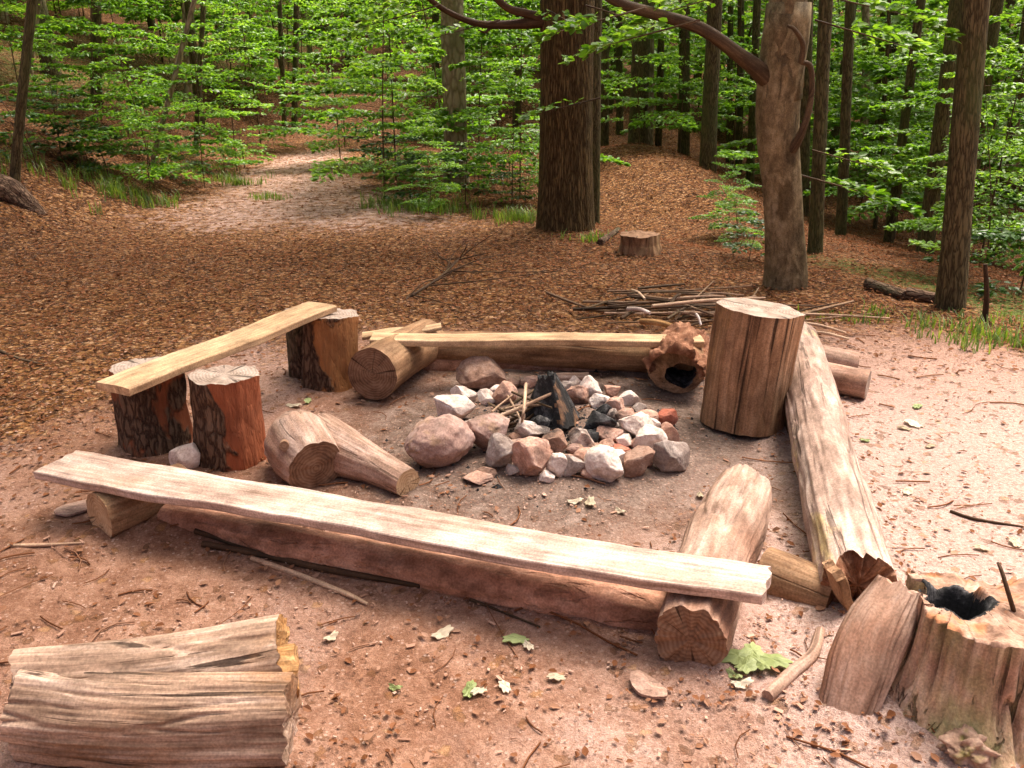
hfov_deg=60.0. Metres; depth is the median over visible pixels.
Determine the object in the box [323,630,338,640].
leaf
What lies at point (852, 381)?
short log
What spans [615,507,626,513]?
leaf
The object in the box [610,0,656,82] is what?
young beech
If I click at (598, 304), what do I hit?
stick
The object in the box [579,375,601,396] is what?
stone
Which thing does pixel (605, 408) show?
charcoal
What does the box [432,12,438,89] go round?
tree
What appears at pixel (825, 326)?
stick
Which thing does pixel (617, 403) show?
stone
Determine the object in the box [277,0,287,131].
tree
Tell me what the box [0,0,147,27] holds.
young beech
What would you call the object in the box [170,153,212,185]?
seedling
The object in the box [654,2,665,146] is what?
tree
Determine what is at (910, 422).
leaf
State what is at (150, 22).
tree
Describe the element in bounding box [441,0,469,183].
tree
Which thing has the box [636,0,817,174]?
young beech
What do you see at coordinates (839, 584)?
wood slab
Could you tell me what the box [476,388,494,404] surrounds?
stone
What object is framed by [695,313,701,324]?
stick
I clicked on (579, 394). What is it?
stone
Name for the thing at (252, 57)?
tree
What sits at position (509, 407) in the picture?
stick
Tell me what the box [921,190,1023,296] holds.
seedling
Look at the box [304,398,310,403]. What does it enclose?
leaf
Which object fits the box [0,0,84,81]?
young beech
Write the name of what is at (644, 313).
stick
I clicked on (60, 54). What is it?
young beech
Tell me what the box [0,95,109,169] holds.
seedling
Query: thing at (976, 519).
stick
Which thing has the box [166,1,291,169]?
young beech
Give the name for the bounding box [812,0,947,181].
young beech
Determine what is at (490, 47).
young beech
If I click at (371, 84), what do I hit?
young beech
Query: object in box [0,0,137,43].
young beech
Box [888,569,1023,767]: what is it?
tree stump
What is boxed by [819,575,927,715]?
wood slab
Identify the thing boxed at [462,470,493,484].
stone
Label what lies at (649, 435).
stone
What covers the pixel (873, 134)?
young beech
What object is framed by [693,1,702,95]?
tree
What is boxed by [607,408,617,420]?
stone
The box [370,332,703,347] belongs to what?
plank
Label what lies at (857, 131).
young beech
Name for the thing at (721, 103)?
young beech
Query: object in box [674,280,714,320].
stick
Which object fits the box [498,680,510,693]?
leaf
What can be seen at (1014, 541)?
leaf
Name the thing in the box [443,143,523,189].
seedling
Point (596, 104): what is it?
tree
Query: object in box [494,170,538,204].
seedling
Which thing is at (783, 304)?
stick
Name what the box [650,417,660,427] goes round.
stone
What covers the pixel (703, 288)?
stick
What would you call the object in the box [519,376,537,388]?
stone
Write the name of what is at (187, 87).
tree
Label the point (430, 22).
young beech
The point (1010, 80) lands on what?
young beech
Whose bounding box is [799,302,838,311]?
stick
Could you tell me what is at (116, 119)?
seedling
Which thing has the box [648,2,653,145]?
tree
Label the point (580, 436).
stone
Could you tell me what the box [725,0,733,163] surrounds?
tree
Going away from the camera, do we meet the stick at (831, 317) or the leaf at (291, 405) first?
the leaf at (291, 405)
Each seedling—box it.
[0,81,124,146]
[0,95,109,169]
[46,123,128,162]
[51,123,151,172]
[95,123,210,189]
[105,113,152,149]
[120,115,210,167]
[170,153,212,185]
[198,138,257,171]
[216,128,276,166]
[256,129,295,150]
[340,121,401,160]
[348,134,428,183]
[367,139,426,171]
[371,154,444,197]
[383,153,485,198]
[416,141,508,204]
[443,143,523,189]
[469,123,539,178]
[473,165,532,204]
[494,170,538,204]
[704,195,764,239]
[719,211,764,261]
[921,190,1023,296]
[935,185,1023,250]
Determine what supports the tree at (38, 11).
on the ground at (982, 436)
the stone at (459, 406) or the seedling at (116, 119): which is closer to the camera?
the stone at (459, 406)
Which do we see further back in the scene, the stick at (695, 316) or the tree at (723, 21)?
the tree at (723, 21)
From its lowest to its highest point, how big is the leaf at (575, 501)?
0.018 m
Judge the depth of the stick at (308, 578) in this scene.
2.88 m
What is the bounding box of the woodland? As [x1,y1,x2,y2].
[71,0,1023,178]
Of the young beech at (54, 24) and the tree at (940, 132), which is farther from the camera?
the young beech at (54, 24)
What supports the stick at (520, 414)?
on the stone
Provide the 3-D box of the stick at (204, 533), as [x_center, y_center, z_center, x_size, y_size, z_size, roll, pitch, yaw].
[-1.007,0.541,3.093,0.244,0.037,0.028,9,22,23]
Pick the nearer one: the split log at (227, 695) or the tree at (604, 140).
the split log at (227, 695)
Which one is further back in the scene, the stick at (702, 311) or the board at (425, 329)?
the stick at (702, 311)
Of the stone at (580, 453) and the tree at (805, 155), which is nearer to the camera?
the stone at (580, 453)
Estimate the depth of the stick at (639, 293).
5.99 m
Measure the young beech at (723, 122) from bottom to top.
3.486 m
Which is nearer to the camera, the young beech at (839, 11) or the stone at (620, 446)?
the stone at (620, 446)
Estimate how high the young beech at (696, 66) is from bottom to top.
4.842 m
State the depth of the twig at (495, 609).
2.71 m
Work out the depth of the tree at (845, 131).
10.51 m
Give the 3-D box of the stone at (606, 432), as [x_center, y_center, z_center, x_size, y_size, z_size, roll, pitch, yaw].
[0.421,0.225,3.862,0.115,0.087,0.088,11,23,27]
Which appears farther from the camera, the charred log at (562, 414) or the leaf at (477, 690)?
the charred log at (562, 414)
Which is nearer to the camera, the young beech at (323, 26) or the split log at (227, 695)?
the split log at (227, 695)
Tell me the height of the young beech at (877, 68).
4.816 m
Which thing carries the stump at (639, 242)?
on the ground at (982, 436)
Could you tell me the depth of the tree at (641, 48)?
16.00 m
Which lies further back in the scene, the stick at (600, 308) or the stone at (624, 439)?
the stick at (600, 308)
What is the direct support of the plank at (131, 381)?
on the stump at (330, 347)
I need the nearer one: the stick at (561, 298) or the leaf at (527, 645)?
the leaf at (527, 645)
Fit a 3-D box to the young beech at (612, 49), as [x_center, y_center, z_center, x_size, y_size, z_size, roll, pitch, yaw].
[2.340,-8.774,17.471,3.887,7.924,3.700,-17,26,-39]
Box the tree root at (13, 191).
[0,174,47,214]
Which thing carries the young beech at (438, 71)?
on the ground at (982, 436)
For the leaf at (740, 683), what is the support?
on the ground at (982, 436)
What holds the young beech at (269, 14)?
on the ground at (982, 436)
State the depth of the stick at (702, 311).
5.68 m
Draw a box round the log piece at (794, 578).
[758,547,832,607]
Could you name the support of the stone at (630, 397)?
on the ground at (982, 436)
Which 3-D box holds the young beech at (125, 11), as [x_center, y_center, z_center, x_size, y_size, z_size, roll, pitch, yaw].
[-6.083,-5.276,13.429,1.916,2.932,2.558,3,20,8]
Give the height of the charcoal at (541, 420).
0.108 m
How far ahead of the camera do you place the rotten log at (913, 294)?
6.28 m
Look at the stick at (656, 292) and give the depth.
6.03 m
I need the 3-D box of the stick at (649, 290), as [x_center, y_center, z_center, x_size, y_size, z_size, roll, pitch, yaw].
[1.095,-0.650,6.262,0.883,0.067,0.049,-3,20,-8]
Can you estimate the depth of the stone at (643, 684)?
2.37 m
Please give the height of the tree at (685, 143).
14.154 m
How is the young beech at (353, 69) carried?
on the ground at (982, 436)
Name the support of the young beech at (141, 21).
on the ground at (982, 436)
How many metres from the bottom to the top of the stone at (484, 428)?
0.167 m
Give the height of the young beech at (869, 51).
3.082 m
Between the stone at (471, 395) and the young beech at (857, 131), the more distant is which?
the young beech at (857, 131)
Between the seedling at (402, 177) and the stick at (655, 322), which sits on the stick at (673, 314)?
the stick at (655, 322)
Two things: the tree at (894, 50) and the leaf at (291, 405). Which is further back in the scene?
the tree at (894, 50)
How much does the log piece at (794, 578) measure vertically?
0.172 m
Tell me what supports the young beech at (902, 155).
on the ground at (982, 436)
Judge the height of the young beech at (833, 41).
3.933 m
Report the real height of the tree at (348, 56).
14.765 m
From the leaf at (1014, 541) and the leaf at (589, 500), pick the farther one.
the leaf at (589, 500)
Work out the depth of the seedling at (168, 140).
11.94 m
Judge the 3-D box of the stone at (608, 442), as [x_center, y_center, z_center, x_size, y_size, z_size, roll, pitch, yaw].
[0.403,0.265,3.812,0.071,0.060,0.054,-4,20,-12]
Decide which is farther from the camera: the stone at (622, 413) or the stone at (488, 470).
the stone at (622, 413)
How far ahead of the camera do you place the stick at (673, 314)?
5.59 m
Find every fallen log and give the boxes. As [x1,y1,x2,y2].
[157,504,665,631]
[437,331,693,372]
[785,322,897,602]
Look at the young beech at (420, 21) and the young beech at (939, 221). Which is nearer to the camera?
the young beech at (939, 221)
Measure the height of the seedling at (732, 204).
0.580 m
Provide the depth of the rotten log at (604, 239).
8.36 m
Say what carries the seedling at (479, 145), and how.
on the ground at (982, 436)
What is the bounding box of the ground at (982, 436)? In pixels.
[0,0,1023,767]
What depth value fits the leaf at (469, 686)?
2.39 m
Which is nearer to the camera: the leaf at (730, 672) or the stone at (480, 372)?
the leaf at (730, 672)
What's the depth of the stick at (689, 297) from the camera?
5.97 m
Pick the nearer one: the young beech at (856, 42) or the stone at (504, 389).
the stone at (504, 389)
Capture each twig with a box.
[469,598,540,627]
[997,562,1015,612]
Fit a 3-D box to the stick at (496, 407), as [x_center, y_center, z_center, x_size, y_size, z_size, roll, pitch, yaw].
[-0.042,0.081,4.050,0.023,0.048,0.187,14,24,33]
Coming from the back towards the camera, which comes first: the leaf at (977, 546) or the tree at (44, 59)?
the tree at (44, 59)
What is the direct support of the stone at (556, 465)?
on the ground at (982, 436)
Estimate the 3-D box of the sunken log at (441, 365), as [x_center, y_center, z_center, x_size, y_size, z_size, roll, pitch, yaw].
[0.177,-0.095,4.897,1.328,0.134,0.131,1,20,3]
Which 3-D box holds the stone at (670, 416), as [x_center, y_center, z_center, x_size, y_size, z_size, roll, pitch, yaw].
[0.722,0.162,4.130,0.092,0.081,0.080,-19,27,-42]
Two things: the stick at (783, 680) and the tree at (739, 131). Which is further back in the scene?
the tree at (739, 131)
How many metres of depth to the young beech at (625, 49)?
23.97 m
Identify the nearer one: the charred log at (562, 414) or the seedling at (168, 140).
the charred log at (562, 414)
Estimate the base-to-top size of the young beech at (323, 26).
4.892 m
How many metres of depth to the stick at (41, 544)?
3.09 m
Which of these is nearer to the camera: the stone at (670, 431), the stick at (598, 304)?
the stone at (670, 431)
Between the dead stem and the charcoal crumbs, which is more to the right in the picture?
the dead stem
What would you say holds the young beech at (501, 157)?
on the ground at (982, 436)
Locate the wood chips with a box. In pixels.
[0,295,1023,767]
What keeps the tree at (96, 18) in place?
on the ground at (982, 436)
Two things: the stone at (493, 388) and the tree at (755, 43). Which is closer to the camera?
the stone at (493, 388)
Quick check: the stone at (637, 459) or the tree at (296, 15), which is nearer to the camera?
the stone at (637, 459)
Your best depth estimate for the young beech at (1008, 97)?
19.43 m
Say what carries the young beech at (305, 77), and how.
on the ground at (982, 436)
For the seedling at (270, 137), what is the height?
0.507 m
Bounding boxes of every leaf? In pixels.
[286,403,301,407]
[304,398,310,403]
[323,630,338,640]
[389,683,402,691]
[431,625,453,639]
[462,680,476,697]
[470,686,486,695]
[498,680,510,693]
[502,633,528,643]
[522,640,533,650]
[546,673,565,680]
[567,498,583,504]
[585,496,595,505]
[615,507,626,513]
[721,649,752,664]
[726,667,742,678]
[730,677,753,688]
[734,654,756,673]
[741,641,763,656]
[748,653,771,670]
[759,653,792,668]
[897,425,911,430]
[903,487,913,494]
[904,419,923,427]
[912,404,922,408]
[925,444,935,447]
[973,544,989,550]
[1008,537,1021,547]
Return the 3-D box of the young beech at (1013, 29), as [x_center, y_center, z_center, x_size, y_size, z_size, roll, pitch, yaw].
[8.417,-5.740,16.383,2.856,5.063,2.718,3,20,9]
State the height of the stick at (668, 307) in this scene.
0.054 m
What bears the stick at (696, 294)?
on the stick at (627, 304)
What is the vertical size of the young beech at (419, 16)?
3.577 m
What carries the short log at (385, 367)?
on the ground at (982, 436)
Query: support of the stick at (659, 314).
on the ground at (982, 436)
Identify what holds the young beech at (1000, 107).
on the ground at (982, 436)
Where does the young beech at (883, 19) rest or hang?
on the ground at (982, 436)
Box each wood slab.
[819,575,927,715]
[822,559,853,610]
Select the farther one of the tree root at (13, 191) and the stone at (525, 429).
the tree root at (13, 191)
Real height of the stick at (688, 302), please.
0.058 m
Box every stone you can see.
[168,443,199,469]
[404,414,474,467]
[434,394,475,418]
[450,385,476,400]
[456,356,505,388]
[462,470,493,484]
[466,412,509,449]
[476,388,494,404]
[477,466,497,476]
[485,433,514,468]
[490,384,498,392]
[492,380,517,403]
[505,464,519,475]
[506,378,519,387]
[508,432,521,439]
[511,436,550,475]
[514,418,549,437]
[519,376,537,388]
[539,470,554,482]
[542,428,567,452]
[546,452,567,476]
[561,381,574,389]
[564,454,584,476]
[566,385,589,403]
[566,443,582,454]
[568,375,581,384]
[568,428,593,447]
[572,447,591,460]
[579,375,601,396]
[580,467,594,478]
[584,444,623,482]
[589,393,609,407]
[596,425,623,442]
[599,438,613,446]
[604,385,620,397]
[606,396,624,410]
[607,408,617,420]
[613,444,630,451]
[615,408,634,419]
[615,433,631,446]
[616,449,624,463]
[617,412,653,437]
[619,390,639,405]
[623,445,654,477]
[632,402,646,411]
[633,424,667,447]
[635,409,658,420]
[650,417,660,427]
[652,440,689,472]
[658,408,677,424]
[661,422,679,441]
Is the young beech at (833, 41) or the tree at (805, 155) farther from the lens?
the young beech at (833, 41)
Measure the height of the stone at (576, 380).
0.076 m
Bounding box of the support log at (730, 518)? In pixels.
[654,464,772,666]
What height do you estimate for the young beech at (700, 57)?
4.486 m
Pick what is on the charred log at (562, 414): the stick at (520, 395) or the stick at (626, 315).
the stick at (520, 395)
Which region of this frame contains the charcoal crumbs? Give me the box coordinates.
[385,370,735,507]
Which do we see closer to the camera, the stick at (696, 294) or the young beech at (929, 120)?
the stick at (696, 294)
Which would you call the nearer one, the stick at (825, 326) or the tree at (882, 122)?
the stick at (825, 326)
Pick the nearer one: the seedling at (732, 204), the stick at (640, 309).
the stick at (640, 309)
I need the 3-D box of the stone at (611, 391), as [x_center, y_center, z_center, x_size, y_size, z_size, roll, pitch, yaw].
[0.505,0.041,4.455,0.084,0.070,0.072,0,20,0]
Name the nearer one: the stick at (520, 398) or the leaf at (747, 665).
the leaf at (747, 665)
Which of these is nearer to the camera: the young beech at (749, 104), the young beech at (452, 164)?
the young beech at (452, 164)
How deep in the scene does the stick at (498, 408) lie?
4.02 m
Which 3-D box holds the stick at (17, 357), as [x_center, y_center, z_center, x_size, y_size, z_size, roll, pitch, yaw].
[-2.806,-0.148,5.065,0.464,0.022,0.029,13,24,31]
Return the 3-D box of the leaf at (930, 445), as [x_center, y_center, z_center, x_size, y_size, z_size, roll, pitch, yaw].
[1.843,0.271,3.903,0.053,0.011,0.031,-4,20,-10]
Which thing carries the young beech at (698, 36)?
on the ground at (982, 436)
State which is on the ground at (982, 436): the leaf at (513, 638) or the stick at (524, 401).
the leaf at (513, 638)
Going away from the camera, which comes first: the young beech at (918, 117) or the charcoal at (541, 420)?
the charcoal at (541, 420)
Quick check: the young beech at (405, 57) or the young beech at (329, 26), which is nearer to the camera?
the young beech at (405, 57)
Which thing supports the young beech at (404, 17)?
on the ground at (982, 436)
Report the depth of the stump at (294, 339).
4.73 m
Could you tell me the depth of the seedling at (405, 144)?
12.69 m
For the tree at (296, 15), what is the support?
on the ground at (982, 436)
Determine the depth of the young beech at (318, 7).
22.87 m
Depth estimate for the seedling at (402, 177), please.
10.57 m
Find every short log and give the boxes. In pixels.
[86,463,186,537]
[348,319,442,399]
[823,345,859,367]
[828,362,871,398]
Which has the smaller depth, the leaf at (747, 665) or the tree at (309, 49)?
the leaf at (747, 665)
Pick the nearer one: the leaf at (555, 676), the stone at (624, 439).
the leaf at (555, 676)
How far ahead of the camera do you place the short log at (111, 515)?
3.14 m
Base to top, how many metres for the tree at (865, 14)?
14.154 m
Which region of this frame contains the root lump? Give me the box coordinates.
[936,724,1002,767]
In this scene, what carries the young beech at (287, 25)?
on the ground at (982, 436)
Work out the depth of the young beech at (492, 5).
11.10 m
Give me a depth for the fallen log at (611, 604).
2.80 m
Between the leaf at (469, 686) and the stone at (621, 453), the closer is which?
the leaf at (469, 686)
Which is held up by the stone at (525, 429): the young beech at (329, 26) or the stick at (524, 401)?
the stick at (524, 401)
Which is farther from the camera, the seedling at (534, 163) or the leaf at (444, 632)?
the seedling at (534, 163)
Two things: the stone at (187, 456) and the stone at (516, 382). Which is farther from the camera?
the stone at (516, 382)
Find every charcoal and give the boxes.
[530,415,551,426]
[583,410,616,429]
[587,429,598,442]
[596,403,611,414]
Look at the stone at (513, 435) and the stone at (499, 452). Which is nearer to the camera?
the stone at (499, 452)
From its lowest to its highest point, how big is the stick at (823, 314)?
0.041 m
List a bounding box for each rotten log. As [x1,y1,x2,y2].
[596,227,620,244]
[642,321,708,392]
[863,278,907,299]
[905,287,934,302]
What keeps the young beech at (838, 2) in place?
on the ground at (982, 436)
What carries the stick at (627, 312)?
on the stick at (702, 311)
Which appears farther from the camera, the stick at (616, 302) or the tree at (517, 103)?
the tree at (517, 103)
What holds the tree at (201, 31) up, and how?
on the ground at (982, 436)
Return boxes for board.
[362,323,441,339]
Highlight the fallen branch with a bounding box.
[406,231,562,307]
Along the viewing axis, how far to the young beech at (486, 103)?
19.35 m
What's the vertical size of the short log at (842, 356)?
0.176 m
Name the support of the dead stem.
on the ground at (982, 436)
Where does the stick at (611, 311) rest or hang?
on the ground at (982, 436)
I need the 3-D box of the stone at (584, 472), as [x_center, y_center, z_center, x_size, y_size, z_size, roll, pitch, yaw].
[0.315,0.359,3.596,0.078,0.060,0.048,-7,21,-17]
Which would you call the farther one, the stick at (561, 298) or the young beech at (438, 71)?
the young beech at (438, 71)
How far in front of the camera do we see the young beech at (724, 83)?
16.26 m
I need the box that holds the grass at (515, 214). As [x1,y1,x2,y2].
[0,118,1023,353]
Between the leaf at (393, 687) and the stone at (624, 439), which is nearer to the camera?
the leaf at (393, 687)
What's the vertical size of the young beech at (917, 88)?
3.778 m
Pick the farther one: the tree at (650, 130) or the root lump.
the tree at (650, 130)
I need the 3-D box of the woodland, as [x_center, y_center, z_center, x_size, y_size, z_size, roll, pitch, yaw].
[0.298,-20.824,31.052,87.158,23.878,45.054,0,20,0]
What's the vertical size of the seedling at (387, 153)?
0.831 m
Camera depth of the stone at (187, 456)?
3.67 m
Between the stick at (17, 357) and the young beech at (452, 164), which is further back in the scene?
the young beech at (452, 164)
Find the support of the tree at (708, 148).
on the ground at (982, 436)
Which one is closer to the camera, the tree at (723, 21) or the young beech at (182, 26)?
the young beech at (182, 26)
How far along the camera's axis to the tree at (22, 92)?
8.75 m
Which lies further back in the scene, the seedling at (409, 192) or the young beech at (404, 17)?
the young beech at (404, 17)
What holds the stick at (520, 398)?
on the stick
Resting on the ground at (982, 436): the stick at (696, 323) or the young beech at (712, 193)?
the young beech at (712, 193)
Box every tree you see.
[0,1,9,23]
[10,0,37,182]
[30,0,41,75]
[36,0,63,79]
[90,0,102,104]
[145,4,155,30]
[150,0,196,162]
[182,2,191,102]
[184,0,204,132]
[194,0,205,145]
[214,5,226,39]
[244,0,257,69]
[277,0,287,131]
[291,3,299,126]
[301,11,313,58]
[337,0,677,231]
[344,0,351,65]
[385,0,390,51]
[394,17,400,70]
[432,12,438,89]
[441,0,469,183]
[512,5,523,135]
[516,0,964,290]
[593,0,601,224]
[600,3,608,145]
[609,26,615,113]
[615,13,622,134]
[627,0,650,144]
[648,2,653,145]
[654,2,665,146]
[678,0,689,156]
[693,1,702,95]
[699,0,722,173]
[718,7,725,110]
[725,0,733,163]
[735,0,743,172]
[745,0,760,187]
[799,0,813,216]
[807,0,832,253]
[825,0,857,193]
[834,2,855,236]
[856,0,869,198]
[869,0,886,153]
[872,0,901,164]
[873,0,890,228]
[883,0,925,242]
[915,0,960,254]
[933,0,990,311]
[972,0,1003,220]
[980,0,1015,168]
[989,8,1023,254]
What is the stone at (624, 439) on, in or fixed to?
on the ground at (982, 436)
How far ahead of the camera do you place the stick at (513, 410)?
3.94 m
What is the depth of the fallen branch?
6.69 m
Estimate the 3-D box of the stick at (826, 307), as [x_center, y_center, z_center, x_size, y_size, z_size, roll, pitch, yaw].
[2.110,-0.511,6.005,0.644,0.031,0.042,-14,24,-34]
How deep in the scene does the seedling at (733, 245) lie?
7.51 m
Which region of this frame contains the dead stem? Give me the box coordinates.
[980,264,989,321]
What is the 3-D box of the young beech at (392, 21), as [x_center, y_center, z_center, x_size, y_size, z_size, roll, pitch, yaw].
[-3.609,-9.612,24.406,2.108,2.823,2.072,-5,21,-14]
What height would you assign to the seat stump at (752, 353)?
0.593 m
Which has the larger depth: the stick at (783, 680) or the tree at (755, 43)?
the tree at (755, 43)
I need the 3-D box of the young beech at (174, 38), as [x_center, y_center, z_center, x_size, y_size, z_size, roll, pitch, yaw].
[-4.122,-3.510,11.531,1.690,2.094,1.569,-13,24,-32]
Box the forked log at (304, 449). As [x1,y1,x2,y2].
[264,409,419,495]
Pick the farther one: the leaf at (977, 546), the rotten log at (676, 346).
the rotten log at (676, 346)
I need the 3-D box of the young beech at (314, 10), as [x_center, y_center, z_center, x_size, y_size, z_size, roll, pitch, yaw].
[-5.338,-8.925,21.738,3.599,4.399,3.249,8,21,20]
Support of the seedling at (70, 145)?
on the ground at (982, 436)
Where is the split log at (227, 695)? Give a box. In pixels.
[0,614,301,767]
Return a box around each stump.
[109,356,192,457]
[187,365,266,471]
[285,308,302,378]
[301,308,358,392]
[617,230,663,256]
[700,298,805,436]
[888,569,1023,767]
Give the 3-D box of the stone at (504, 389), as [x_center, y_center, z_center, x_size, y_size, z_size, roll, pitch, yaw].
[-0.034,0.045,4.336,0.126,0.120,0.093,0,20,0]
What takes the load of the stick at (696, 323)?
on the stick
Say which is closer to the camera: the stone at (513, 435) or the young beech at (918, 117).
the stone at (513, 435)
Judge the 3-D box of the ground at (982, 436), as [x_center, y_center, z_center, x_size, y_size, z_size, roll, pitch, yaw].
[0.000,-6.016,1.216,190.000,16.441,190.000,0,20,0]
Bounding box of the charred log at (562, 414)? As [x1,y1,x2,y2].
[525,371,580,430]
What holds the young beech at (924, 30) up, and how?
on the ground at (982, 436)
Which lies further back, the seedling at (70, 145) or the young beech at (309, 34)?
the young beech at (309, 34)
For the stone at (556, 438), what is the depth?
3.74 m
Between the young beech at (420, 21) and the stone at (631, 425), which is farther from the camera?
the young beech at (420, 21)
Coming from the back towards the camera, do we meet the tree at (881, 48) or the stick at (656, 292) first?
the tree at (881, 48)
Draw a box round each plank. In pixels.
[33,450,771,604]
[95,302,336,395]
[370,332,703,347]
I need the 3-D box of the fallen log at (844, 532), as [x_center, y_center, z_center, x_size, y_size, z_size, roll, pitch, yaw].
[1.314,0.171,3.814,0.253,0.253,2.626,4,20,12]
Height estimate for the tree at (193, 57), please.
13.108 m
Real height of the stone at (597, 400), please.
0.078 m
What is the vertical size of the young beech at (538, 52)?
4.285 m
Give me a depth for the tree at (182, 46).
11.28 m
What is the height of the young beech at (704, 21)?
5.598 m
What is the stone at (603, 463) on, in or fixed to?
on the ground at (982, 436)
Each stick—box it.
[0,349,44,365]
[7,542,84,547]
[193,528,242,546]
[201,541,419,587]
[250,556,368,605]
[487,402,518,418]
[491,391,515,412]
[497,389,533,412]
[501,393,550,415]
[501,404,540,409]
[507,395,519,417]
[508,413,533,425]
[509,406,533,422]
[511,391,552,408]
[521,383,527,422]
[545,291,587,306]
[573,305,705,310]
[576,307,700,319]
[582,296,629,310]
[583,300,664,303]
[585,310,667,313]
[604,311,694,313]
[607,290,727,294]
[607,297,713,306]
[607,320,712,323]
[613,291,704,293]
[617,305,715,310]
[620,308,660,319]
[626,307,650,314]
[627,294,715,302]
[630,296,714,309]
[631,289,645,299]
[638,283,684,289]
[639,318,671,327]
[640,285,751,291]
[646,314,669,315]
[651,297,765,307]
[665,297,705,319]
[668,295,723,299]
[668,311,714,314]
[670,293,680,301]
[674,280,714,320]
[674,310,712,321]
[677,293,712,295]
[677,314,701,319]
[681,304,713,315]
[691,318,713,325]
[695,292,743,295]
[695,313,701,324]
[696,303,814,305]
[762,626,824,701]
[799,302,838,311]
[802,300,853,312]
[803,313,889,318]
[804,313,871,321]
[805,322,845,333]
[816,331,848,339]
[950,510,1022,527]
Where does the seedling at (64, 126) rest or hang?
on the ground at (982, 436)
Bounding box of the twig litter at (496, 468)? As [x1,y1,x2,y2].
[0,90,1023,767]
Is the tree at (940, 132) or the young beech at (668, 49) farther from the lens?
the young beech at (668, 49)
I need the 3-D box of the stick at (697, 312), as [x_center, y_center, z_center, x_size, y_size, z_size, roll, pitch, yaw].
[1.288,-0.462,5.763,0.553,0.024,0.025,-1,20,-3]
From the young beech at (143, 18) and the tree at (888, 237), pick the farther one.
the young beech at (143, 18)
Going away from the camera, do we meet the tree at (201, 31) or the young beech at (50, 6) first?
the tree at (201, 31)
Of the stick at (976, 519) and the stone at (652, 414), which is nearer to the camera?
the stick at (976, 519)
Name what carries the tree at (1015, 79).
on the ground at (982, 436)
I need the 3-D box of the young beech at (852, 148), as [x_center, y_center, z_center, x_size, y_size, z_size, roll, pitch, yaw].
[5.609,-5.030,16.515,2.211,3.200,2.482,-15,25,-35]
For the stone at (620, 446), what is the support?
on the ground at (982, 436)
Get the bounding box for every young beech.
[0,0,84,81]
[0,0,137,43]
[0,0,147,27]
[0,0,165,122]
[0,33,118,158]
[46,0,87,29]
[47,0,192,117]
[59,25,200,188]
[101,0,238,122]
[118,5,180,28]
[119,0,263,23]
[120,0,290,64]
[123,0,171,28]
[127,29,263,186]
[157,0,163,62]
[161,0,317,110]
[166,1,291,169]
[194,0,315,106]
[194,0,322,143]
[197,0,322,65]
[213,0,353,69]
[233,0,358,102]
[251,1,355,69]
[260,0,402,160]
[276,0,411,146]
[279,0,469,192]
[283,0,365,69]
[301,0,484,185]
[314,0,393,55]
[314,0,511,150]
[352,3,428,22]
[358,0,421,80]
[362,0,473,141]
[384,3,440,71]
[384,107,463,212]
[388,0,539,174]
[392,4,479,83]
[403,9,506,69]
[408,6,539,138]
[427,0,526,124]
[433,0,629,198]
[434,0,525,105]
[439,4,508,57]
[454,54,539,205]
[470,6,515,53]
[480,2,539,56]
[504,0,628,54]
[538,0,678,73]
[601,0,697,143]
[601,0,756,152]
[606,2,749,150]
[609,0,670,55]
[609,2,678,82]
[609,19,701,80]
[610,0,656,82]
[610,4,751,94]
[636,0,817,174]
[654,0,837,130]
[654,4,747,69]
[670,0,765,113]
[670,2,764,106]
[688,151,761,229]
[691,1,765,128]
[713,185,763,248]
[717,0,924,191]
[718,1,850,156]
[718,16,842,124]
[737,24,874,183]
[803,25,980,239]
[809,0,1023,210]
[809,36,944,219]
[811,0,942,181]
[812,0,895,164]
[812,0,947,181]
[813,0,919,121]
[829,5,928,121]
[833,4,902,84]
[854,20,945,138]
[855,9,1023,250]
[866,9,1022,146]
[869,23,947,176]
[878,1,1023,249]
[883,0,1023,266]
[884,4,1020,161]
[887,6,1023,144]
[891,65,1023,275]
[903,54,1023,269]
[919,2,1021,191]
[948,51,1019,184]
[991,0,1023,128]
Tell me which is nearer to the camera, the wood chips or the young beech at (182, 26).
the wood chips
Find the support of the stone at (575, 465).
on the ground at (982, 436)
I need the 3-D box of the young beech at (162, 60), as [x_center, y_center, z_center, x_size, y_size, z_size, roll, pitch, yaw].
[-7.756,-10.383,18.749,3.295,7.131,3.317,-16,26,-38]
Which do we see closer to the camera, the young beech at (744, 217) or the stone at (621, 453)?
the stone at (621, 453)
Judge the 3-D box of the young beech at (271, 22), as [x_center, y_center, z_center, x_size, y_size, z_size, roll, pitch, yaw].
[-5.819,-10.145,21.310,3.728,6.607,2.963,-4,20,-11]
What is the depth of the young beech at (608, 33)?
14.24 m
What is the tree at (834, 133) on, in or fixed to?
on the ground at (982, 436)
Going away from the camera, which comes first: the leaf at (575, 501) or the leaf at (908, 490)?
the leaf at (575, 501)
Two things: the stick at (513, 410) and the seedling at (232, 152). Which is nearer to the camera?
the stick at (513, 410)
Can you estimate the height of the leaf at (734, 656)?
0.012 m
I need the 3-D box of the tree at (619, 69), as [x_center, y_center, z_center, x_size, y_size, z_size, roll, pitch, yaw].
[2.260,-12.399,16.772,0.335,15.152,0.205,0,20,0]
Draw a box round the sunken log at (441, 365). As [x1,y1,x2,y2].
[423,359,602,370]
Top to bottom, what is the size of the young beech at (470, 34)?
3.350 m
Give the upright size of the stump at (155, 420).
0.395 m
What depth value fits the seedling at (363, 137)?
14.22 m

